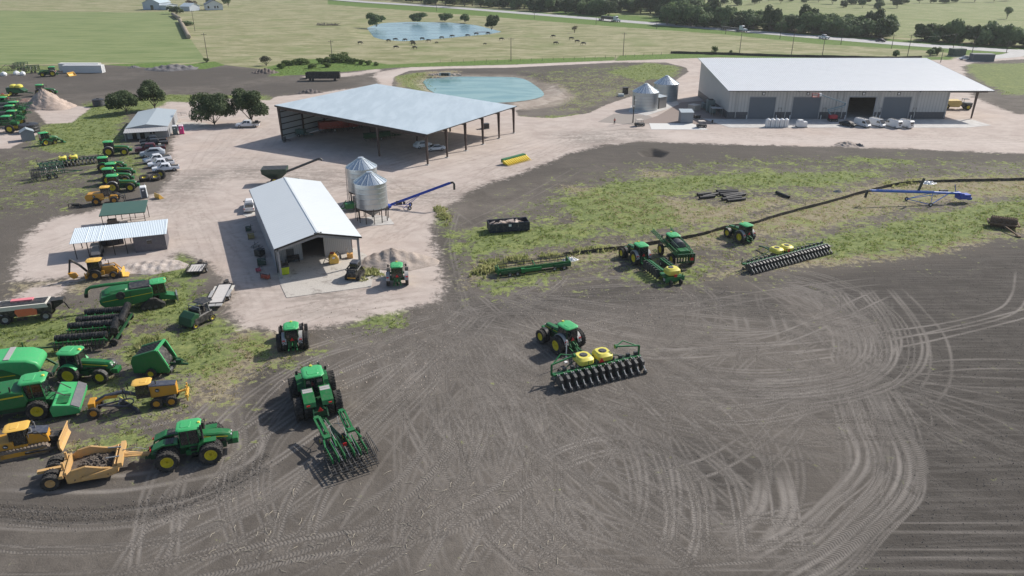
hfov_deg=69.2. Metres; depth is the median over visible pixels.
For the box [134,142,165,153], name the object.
pickup truck
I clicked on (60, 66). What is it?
shipping container
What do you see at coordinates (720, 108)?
tank canopy
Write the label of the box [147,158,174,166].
pickup truck
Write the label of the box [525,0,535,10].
tree
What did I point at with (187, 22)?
tree
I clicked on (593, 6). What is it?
tree
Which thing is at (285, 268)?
chemical tote
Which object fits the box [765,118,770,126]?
bulk tank
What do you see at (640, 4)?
tree
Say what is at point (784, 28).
tree
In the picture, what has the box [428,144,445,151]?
parked car
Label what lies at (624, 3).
tree
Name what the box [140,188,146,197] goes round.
door
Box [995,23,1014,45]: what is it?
tree
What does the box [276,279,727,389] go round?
stones
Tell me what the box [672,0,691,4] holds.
tree
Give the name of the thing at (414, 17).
tree
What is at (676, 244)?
sprayer
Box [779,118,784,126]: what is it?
bulk tank
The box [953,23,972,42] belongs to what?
tree
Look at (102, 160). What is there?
tractor
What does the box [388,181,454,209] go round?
grain auger
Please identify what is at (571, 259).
plastic sheet
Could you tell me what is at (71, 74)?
loader bucket
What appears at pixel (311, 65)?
shrub
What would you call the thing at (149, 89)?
tree
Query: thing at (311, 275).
concrete pad
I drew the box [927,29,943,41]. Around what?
tree
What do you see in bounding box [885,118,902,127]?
van
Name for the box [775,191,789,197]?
drain pipe
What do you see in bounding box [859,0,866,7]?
tree
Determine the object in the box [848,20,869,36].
tree
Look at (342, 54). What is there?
shrub
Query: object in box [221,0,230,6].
tree
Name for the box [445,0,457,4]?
tree
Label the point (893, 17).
tree
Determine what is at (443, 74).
rock outfall
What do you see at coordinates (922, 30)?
tree
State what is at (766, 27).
tree
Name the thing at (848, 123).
parked car
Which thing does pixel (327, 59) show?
shrub
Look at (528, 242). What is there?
weeds
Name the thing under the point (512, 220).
cardboard scrap
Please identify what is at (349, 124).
implement
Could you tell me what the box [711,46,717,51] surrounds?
tree
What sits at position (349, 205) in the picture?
farm machine
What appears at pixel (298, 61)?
shrub
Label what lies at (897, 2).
tree
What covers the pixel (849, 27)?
tree
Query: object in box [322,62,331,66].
shrub
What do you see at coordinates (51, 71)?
tractor
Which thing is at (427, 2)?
tree
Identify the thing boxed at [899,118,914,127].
van
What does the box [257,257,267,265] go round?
wall clutter
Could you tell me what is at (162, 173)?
loose tyre
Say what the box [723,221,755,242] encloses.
tractor
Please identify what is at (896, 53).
tree
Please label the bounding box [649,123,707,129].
concrete pad
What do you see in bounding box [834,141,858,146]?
gravel heap
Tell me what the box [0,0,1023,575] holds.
ground
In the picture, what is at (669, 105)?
concrete pad
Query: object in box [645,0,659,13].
tree
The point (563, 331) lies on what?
tractor
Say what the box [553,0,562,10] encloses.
tree
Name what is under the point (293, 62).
shrub
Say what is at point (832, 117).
boom lift
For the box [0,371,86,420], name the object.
forage harvester
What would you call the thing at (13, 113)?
sprayer
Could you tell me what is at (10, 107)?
sprayer
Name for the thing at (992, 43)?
tree
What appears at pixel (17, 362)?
cotton harvester
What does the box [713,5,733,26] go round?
tree
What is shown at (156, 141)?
pickup truck
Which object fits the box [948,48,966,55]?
tarped stack
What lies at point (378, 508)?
crop debris
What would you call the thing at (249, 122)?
pickup truck
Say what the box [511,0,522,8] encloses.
tree
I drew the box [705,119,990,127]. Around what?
concrete apron
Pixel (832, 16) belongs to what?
tree
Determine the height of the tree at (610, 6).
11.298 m
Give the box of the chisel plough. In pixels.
[313,408,378,479]
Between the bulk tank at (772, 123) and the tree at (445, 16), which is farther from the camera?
the tree at (445, 16)
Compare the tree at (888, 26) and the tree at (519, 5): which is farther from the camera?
the tree at (519, 5)
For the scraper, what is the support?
on the ground at (760, 382)
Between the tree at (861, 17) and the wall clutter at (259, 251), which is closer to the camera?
the wall clutter at (259, 251)
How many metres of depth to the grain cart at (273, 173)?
152.90 m
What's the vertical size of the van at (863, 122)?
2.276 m
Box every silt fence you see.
[563,177,1023,255]
[671,51,921,57]
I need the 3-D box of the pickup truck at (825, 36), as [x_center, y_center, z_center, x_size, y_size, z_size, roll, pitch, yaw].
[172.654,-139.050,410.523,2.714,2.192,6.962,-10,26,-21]
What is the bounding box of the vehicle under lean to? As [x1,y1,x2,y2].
[90,242,103,257]
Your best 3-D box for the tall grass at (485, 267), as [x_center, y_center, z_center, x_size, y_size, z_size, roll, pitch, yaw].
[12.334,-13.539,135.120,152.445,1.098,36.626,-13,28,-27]
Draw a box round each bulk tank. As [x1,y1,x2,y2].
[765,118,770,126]
[770,118,774,126]
[774,118,779,126]
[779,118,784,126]
[784,118,788,126]
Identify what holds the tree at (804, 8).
on the ground at (760, 382)
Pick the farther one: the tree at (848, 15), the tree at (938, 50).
the tree at (848, 15)
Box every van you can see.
[854,117,871,127]
[869,116,885,127]
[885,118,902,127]
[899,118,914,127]
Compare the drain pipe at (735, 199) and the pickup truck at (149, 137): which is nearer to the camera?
the drain pipe at (735, 199)
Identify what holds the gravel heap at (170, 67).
on the ground at (760, 382)
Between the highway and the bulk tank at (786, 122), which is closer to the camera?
the bulk tank at (786, 122)
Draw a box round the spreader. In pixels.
[0,296,69,324]
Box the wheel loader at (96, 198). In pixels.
[85,185,125,205]
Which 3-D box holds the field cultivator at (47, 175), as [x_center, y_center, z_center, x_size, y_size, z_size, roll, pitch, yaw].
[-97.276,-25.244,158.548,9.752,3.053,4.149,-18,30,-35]
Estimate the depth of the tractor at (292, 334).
89.02 m
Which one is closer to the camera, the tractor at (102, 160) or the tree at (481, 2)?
the tractor at (102, 160)
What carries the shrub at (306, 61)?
on the ground at (760, 382)
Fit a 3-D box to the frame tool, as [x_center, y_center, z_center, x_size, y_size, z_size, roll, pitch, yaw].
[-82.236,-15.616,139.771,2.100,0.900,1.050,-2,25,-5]
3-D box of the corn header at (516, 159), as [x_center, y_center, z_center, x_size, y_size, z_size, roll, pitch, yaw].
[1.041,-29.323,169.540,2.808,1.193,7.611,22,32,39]
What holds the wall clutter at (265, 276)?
on the ground at (760, 382)
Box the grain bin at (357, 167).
[345,157,376,201]
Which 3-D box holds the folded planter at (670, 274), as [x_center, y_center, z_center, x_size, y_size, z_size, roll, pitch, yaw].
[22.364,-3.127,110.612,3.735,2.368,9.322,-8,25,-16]
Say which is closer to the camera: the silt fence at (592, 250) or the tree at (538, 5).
the silt fence at (592, 250)
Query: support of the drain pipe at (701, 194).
on the ground at (760, 382)
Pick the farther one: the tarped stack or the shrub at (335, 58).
the tarped stack
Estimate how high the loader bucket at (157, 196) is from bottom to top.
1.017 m
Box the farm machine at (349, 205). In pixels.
[340,196,357,211]
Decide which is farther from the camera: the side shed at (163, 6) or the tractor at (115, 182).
the side shed at (163, 6)
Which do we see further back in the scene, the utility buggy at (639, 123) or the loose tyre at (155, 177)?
the utility buggy at (639, 123)
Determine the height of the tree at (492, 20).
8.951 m
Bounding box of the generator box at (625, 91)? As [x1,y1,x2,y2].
[622,87,628,94]
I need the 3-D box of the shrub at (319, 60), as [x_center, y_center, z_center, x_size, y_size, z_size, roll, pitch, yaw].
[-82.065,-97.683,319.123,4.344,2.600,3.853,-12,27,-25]
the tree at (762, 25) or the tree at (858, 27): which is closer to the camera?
the tree at (858, 27)
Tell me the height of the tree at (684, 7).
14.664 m
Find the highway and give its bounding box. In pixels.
[337,0,1023,52]
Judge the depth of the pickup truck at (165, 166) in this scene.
162.27 m
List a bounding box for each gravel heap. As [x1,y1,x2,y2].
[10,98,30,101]
[24,88,76,110]
[117,259,188,274]
[144,64,197,71]
[251,68,278,73]
[296,89,323,93]
[361,248,438,270]
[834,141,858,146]
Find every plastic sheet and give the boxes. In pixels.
[562,257,578,261]
[923,181,936,184]
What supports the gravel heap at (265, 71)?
on the ground at (760, 382)
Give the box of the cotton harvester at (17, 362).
[0,347,58,381]
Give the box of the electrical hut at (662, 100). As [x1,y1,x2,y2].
[658,94,666,108]
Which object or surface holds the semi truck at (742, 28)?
on the highway
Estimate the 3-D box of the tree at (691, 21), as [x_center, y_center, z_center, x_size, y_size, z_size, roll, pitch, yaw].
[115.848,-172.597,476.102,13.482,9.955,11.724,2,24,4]
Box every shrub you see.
[276,63,284,68]
[281,60,291,64]
[289,59,297,65]
[293,58,304,64]
[301,59,309,63]
[308,63,316,67]
[315,58,324,62]
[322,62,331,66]
[324,57,332,62]
[329,52,347,60]
[332,56,340,61]
[340,56,350,61]
[348,57,358,62]
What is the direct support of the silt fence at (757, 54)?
on the ground at (760, 382)
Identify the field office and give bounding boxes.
[123,108,177,140]
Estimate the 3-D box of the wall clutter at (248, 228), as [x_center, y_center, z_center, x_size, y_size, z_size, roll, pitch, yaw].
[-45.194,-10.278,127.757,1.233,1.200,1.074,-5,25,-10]
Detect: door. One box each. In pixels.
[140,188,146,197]
[286,248,294,261]
[748,97,775,118]
[791,97,820,118]
[880,97,911,118]
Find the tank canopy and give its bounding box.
[710,107,722,116]
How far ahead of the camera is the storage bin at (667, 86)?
237.20 m
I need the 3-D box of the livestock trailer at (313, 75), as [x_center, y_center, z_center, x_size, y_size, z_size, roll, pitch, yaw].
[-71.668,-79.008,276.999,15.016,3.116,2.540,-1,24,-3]
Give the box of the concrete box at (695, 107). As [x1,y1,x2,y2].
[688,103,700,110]
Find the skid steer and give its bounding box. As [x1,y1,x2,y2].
[344,259,364,280]
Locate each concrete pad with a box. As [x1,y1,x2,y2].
[176,122,214,130]
[243,211,254,216]
[278,249,385,297]
[358,215,393,226]
[629,101,678,115]
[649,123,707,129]
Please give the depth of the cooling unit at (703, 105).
226.08 m
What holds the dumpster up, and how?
on the ground at (760, 382)
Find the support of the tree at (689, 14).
on the ground at (760, 382)
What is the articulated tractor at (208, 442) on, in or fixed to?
on the ground at (760, 382)
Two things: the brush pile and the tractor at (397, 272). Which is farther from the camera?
the brush pile
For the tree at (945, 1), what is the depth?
697.43 m
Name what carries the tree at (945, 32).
on the ground at (760, 382)
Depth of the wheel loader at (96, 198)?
140.97 m
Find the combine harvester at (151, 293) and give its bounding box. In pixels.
[84,277,178,313]
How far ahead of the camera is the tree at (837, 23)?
421.58 m
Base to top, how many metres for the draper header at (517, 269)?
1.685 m
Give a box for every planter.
[36,154,98,168]
[550,340,647,392]
[642,257,684,285]
[741,238,832,274]
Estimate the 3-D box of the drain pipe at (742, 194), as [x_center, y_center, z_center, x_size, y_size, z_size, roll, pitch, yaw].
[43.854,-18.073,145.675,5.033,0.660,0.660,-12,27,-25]
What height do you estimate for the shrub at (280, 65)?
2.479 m
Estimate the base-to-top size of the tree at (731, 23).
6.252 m
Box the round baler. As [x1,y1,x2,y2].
[131,339,188,378]
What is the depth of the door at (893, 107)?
213.00 m
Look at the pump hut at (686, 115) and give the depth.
207.93 m
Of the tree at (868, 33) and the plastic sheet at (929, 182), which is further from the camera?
the tree at (868, 33)
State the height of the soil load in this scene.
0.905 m
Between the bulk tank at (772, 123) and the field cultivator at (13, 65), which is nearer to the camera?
the bulk tank at (772, 123)
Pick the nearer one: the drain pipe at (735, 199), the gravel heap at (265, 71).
the drain pipe at (735, 199)
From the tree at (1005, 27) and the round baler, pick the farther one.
the tree at (1005, 27)
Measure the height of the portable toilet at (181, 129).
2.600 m
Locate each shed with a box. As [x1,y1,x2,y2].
[19,127,35,141]
[69,219,168,258]
[159,3,177,9]
[179,3,199,10]
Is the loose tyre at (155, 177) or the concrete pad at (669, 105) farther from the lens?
the concrete pad at (669, 105)
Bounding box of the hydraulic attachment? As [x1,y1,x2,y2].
[323,251,341,263]
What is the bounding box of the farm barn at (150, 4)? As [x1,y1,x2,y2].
[142,0,170,9]
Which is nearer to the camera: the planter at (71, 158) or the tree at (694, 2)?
the planter at (71, 158)
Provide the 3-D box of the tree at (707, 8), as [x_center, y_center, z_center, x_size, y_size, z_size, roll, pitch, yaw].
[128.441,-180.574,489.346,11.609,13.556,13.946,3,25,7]
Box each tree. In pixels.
[104,90,139,113]
[136,79,165,107]
[166,6,183,12]
[181,20,193,25]
[188,92,237,124]
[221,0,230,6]
[229,88,269,119]
[259,55,270,65]
[366,12,385,26]
[409,12,427,21]
[423,0,435,3]
[438,13,453,20]
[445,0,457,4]
[460,14,469,21]
[475,0,484,6]
[484,0,498,6]
[485,14,499,29]
[493,0,505,7]
[509,0,524,8]
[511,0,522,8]
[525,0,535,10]
[533,0,544,10]
[543,0,555,11]
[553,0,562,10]
[561,0,569,12]
[563,0,582,13]
[577,0,587,13]
[586,0,604,14]
[598,1,616,15]
[615,0,621,10]
[618,0,629,11]
[627,0,642,12]
[634,0,646,13]
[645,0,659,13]
[653,4,662,14]
[658,1,676,20]
[659,0,670,6]
[661,2,673,24]
[665,4,682,24]
[670,3,705,25]
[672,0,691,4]
[682,16,698,25]
[683,7,699,24]
[690,0,700,4]
[698,12,711,26]
[704,3,713,11]
[705,0,720,10]
[708,16,720,26]
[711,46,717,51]
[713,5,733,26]
[726,21,738,27]
[727,14,743,26]
[733,0,741,5]
[736,9,756,26]
[743,13,755,28]
[744,12,763,29]
[757,23,767,29]
[761,4,782,30]
[765,23,774,30]
[774,20,790,32]
[785,15,806,31]
[792,17,808,32]
[796,11,829,33]
[799,4,819,15]
[817,13,840,32]
[819,19,831,34]
[826,17,845,34]
[837,18,858,36]
[840,0,847,6]
[841,13,857,17]
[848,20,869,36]
[851,18,871,36]
[853,15,864,20]
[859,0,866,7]
[865,8,885,35]
[866,20,880,37]
[873,0,884,8]
[874,17,898,37]
[886,14,899,34]
[892,0,902,7]
[892,50,899,56]
[913,23,935,40]
[926,49,935,54]
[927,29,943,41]
[932,47,942,54]
[935,25,953,41]
[938,0,949,2]
[941,18,968,42]
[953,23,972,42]
[966,24,980,43]
[975,20,1002,44]
[989,34,996,44]
[994,26,1023,46]
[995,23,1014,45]
[1004,7,1013,18]
[1016,38,1023,44]
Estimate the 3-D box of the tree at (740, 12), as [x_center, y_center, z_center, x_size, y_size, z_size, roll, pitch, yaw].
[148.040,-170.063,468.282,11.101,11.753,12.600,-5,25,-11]
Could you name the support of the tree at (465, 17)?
on the ground at (760, 382)
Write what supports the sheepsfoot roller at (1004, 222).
on the ground at (760, 382)
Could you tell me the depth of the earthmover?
225.62 m
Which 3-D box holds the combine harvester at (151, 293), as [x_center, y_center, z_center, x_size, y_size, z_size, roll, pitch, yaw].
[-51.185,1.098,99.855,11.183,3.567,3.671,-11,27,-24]
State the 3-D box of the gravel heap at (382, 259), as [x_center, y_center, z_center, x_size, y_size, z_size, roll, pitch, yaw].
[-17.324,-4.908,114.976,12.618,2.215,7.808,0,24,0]
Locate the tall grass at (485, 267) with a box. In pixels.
[128,178,919,356]
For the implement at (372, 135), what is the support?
on the ground at (760, 382)
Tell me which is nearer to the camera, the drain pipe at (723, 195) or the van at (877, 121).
the drain pipe at (723, 195)
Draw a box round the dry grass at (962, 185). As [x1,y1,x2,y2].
[16,71,1023,452]
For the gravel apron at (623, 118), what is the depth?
214.47 m
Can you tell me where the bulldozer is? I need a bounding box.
[0,420,70,462]
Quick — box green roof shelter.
[99,200,149,224]
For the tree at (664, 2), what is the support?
on the ground at (760, 382)
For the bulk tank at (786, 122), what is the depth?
203.27 m
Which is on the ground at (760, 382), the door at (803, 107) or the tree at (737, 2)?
the tree at (737, 2)
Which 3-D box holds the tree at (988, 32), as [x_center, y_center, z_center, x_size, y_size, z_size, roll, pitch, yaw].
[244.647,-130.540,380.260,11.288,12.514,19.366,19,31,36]
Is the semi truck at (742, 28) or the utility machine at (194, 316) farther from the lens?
the semi truck at (742, 28)
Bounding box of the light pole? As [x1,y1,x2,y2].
[632,96,634,122]
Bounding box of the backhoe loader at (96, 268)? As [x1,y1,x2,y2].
[68,257,129,280]
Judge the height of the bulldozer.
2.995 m
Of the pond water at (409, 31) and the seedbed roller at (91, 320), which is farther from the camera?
the pond water at (409, 31)
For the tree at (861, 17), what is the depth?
424.74 m
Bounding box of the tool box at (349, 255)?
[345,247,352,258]
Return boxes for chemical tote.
[278,259,288,274]
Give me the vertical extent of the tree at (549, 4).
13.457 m
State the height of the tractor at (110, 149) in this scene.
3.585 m
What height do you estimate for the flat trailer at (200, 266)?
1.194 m
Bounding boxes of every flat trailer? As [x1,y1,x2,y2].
[186,259,207,272]
[208,279,234,306]
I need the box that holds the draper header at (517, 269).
[495,254,570,276]
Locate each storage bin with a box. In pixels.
[632,83,658,110]
[654,75,678,101]
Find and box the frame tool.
[68,203,82,207]
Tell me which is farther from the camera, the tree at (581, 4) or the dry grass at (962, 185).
the tree at (581, 4)
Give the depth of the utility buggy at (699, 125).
202.88 m
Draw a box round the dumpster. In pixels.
[487,217,529,232]
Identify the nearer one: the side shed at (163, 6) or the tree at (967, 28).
the tree at (967, 28)
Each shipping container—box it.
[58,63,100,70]
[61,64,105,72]
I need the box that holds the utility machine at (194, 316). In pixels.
[178,297,215,328]
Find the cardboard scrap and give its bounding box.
[490,219,522,223]
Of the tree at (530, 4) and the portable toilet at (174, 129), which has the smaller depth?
the portable toilet at (174, 129)
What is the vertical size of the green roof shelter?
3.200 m
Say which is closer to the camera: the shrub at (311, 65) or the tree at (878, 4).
the shrub at (311, 65)
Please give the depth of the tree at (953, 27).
386.29 m
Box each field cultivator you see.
[9,62,33,69]
[21,65,41,72]
[28,161,82,178]
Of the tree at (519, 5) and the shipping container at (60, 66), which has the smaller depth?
the shipping container at (60, 66)
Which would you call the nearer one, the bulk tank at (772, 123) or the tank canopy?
the bulk tank at (772, 123)
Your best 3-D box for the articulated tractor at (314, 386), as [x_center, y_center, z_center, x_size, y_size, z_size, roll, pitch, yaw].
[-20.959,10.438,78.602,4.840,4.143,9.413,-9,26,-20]
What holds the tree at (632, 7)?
on the ground at (760, 382)
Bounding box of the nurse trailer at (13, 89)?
[5,84,31,95]
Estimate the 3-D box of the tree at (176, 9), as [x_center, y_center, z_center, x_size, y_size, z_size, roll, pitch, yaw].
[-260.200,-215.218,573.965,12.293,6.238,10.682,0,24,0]
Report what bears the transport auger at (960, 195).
on the ground at (760, 382)
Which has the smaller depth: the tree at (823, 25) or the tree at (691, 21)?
the tree at (823, 25)
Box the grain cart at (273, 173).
[260,158,322,181]
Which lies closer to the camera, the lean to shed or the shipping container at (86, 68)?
the lean to shed
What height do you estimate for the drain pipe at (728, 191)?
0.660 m
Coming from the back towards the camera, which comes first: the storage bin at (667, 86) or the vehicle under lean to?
the storage bin at (667, 86)
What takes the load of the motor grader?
on the ground at (760, 382)
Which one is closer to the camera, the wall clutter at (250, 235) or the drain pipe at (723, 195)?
the wall clutter at (250, 235)
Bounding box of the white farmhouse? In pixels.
[204,0,222,9]
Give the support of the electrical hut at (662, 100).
on the concrete pad at (669, 105)
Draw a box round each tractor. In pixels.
[35,84,57,94]
[37,131,65,145]
[38,66,57,76]
[55,346,121,384]
[96,156,126,171]
[101,140,131,156]
[101,167,134,184]
[104,162,135,174]
[105,174,139,192]
[145,418,238,472]
[276,321,309,351]
[288,362,343,420]
[386,261,408,285]
[536,320,585,354]
[618,241,651,264]
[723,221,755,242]
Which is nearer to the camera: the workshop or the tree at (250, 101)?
the workshop
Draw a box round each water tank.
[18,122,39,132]
[92,98,104,106]
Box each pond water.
[367,22,500,40]
[423,77,543,102]
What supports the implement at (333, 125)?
on the ground at (760, 382)
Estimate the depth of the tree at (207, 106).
203.10 m
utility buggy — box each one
[634,119,644,126]
[696,120,706,127]
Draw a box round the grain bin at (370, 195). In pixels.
[352,171,388,223]
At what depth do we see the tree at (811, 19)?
429.81 m
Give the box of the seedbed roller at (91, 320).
[21,302,133,351]
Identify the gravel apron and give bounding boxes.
[599,114,651,124]
[637,100,726,123]
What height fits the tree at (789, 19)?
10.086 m
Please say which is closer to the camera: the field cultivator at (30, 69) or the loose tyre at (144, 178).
the loose tyre at (144, 178)
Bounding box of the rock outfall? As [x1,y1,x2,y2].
[428,73,460,75]
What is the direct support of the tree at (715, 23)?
on the ground at (760, 382)
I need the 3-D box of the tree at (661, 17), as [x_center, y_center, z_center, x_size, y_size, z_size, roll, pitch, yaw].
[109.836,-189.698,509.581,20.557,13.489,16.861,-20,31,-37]
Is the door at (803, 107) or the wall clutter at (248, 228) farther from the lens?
the door at (803, 107)
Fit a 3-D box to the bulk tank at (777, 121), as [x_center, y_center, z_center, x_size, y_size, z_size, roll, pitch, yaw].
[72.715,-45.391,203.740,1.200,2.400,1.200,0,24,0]
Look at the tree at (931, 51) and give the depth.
341.88 m
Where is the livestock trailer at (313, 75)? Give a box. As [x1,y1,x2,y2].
[300,71,340,80]
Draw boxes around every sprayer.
[0,96,18,101]
[0,101,32,114]
[0,104,28,113]
[0,110,31,123]
[0,115,25,133]
[650,227,694,264]
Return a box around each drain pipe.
[697,192,711,195]
[699,195,715,198]
[716,189,737,191]
[717,190,738,192]
[721,196,741,200]
[722,192,743,197]
[725,193,745,196]
[726,197,745,201]
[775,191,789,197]
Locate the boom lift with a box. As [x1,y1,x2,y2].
[812,93,845,121]
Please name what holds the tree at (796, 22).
on the ground at (760, 382)
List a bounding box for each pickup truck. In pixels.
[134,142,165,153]
[139,135,166,142]
[140,138,167,145]
[142,153,171,162]
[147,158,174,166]
[151,162,179,171]
[235,118,260,127]
[243,198,254,211]
[818,34,829,38]
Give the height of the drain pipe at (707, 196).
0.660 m
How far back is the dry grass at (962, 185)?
133.52 m
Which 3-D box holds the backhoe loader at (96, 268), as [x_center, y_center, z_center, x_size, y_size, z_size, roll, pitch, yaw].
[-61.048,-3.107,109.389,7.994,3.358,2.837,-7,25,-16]
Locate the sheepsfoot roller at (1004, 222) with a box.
[987,215,1020,236]
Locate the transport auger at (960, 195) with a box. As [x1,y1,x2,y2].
[864,178,971,206]
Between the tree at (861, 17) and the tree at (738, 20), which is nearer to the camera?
the tree at (861, 17)
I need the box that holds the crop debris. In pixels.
[195,471,564,572]
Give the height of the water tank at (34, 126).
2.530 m
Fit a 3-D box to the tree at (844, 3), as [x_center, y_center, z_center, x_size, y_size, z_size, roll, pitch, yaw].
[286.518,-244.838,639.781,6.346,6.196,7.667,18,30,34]
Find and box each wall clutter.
[245,224,252,230]
[247,232,255,239]
[254,245,265,256]
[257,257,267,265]
[260,273,270,278]
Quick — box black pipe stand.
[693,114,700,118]
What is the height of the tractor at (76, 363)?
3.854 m
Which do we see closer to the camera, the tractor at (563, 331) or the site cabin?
the tractor at (563, 331)
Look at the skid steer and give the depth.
108.69 m
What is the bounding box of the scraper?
[37,440,151,491]
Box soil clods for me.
[0,254,1023,575]
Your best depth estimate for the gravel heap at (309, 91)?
252.47 m
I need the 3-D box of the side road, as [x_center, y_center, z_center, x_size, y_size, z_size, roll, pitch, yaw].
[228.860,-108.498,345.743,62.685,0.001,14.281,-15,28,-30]
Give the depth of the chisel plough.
70.39 m
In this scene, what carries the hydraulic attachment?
on the concrete pad at (311, 275)
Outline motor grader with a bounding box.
[87,377,188,418]
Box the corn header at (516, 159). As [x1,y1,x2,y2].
[501,153,530,165]
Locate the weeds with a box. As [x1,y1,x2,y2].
[0,64,1023,457]
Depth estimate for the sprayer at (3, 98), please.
221.92 m
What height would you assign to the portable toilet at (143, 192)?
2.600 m
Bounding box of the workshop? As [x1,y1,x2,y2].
[249,177,361,278]
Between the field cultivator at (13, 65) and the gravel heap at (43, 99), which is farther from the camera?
the field cultivator at (13, 65)
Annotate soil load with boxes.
[67,451,114,482]
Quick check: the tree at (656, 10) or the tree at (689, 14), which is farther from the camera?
the tree at (656, 10)
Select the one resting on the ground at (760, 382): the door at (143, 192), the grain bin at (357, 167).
the grain bin at (357, 167)
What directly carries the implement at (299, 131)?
on the ground at (760, 382)
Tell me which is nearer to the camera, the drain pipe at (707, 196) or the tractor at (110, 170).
the drain pipe at (707, 196)
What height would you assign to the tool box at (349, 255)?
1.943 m
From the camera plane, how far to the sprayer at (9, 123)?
196.59 m
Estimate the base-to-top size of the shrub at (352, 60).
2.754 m
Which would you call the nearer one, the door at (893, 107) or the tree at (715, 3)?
the door at (893, 107)
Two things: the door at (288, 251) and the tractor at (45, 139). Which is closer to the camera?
the door at (288, 251)
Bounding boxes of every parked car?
[140,147,164,157]
[413,140,431,148]
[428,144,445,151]
[839,120,856,126]
[959,56,968,59]
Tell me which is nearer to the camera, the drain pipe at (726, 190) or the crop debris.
the crop debris
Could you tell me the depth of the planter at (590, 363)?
83.87 m
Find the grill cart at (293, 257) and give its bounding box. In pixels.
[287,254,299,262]
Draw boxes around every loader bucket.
[67,72,75,75]
[154,193,162,198]
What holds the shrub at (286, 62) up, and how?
on the ground at (760, 382)
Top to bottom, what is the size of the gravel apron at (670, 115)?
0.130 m
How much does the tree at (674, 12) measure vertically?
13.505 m
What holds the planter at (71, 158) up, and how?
on the ground at (760, 382)
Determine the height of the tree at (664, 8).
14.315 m
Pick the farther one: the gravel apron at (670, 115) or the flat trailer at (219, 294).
the gravel apron at (670, 115)
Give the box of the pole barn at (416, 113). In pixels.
[274,84,516,164]
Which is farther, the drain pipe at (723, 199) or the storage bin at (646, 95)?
the storage bin at (646, 95)
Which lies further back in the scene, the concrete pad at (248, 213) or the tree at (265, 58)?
the tree at (265, 58)
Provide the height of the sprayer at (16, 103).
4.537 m
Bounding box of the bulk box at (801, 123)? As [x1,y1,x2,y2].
[796,119,807,127]
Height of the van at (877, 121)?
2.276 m
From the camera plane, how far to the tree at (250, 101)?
205.04 m
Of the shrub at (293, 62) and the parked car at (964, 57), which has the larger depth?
the parked car at (964, 57)
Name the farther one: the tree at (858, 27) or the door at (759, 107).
the tree at (858, 27)
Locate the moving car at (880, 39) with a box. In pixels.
[875,38,885,41]
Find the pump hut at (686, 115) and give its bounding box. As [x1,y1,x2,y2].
[678,109,693,122]
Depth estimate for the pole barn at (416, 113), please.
188.04 m
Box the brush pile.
[317,22,339,25]
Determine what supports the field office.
on the ground at (760, 382)
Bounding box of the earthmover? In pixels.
[947,98,972,109]
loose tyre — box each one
[139,174,149,181]
[150,173,160,180]
[155,170,165,178]
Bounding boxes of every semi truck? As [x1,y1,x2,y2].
[599,16,619,21]
[720,25,747,31]
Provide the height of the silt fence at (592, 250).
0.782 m
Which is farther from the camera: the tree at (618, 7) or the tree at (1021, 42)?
the tree at (618, 7)
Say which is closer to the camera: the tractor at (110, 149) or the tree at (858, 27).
the tractor at (110, 149)
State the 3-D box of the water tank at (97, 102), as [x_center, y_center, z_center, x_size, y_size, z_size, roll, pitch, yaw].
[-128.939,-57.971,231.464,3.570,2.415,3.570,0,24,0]
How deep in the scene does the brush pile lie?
482.44 m
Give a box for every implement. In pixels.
[294,128,313,136]
[317,120,357,131]
[343,122,362,128]
[363,130,400,140]
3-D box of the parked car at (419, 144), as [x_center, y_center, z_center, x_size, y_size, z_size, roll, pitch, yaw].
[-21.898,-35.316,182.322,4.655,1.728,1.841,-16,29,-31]
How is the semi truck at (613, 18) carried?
on the highway
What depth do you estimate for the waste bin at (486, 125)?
201.66 m
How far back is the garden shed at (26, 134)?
188.56 m
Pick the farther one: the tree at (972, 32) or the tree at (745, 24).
the tree at (745, 24)
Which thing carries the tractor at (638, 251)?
on the ground at (760, 382)
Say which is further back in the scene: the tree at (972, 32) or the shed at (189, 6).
the shed at (189, 6)
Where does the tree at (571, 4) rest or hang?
on the ground at (760, 382)
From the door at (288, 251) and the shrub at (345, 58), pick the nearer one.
the door at (288, 251)
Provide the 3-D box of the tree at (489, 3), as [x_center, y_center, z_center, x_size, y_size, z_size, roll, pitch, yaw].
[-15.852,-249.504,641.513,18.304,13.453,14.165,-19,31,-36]
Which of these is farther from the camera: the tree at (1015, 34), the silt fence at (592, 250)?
the tree at (1015, 34)
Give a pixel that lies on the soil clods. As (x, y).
(650, 460)
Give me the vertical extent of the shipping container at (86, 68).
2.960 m
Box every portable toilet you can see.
[139,184,147,198]
[172,124,177,134]
[178,125,184,134]
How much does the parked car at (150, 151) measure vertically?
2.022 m
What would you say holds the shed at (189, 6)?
on the ground at (760, 382)
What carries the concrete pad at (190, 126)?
on the ground at (760, 382)
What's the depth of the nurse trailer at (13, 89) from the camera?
247.48 m
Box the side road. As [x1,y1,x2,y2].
[966,49,1023,59]
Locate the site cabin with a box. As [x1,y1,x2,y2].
[968,53,995,61]
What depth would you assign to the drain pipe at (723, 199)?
143.98 m
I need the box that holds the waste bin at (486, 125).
[484,123,489,128]
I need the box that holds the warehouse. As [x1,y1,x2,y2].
[698,58,994,118]
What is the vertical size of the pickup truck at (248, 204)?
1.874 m

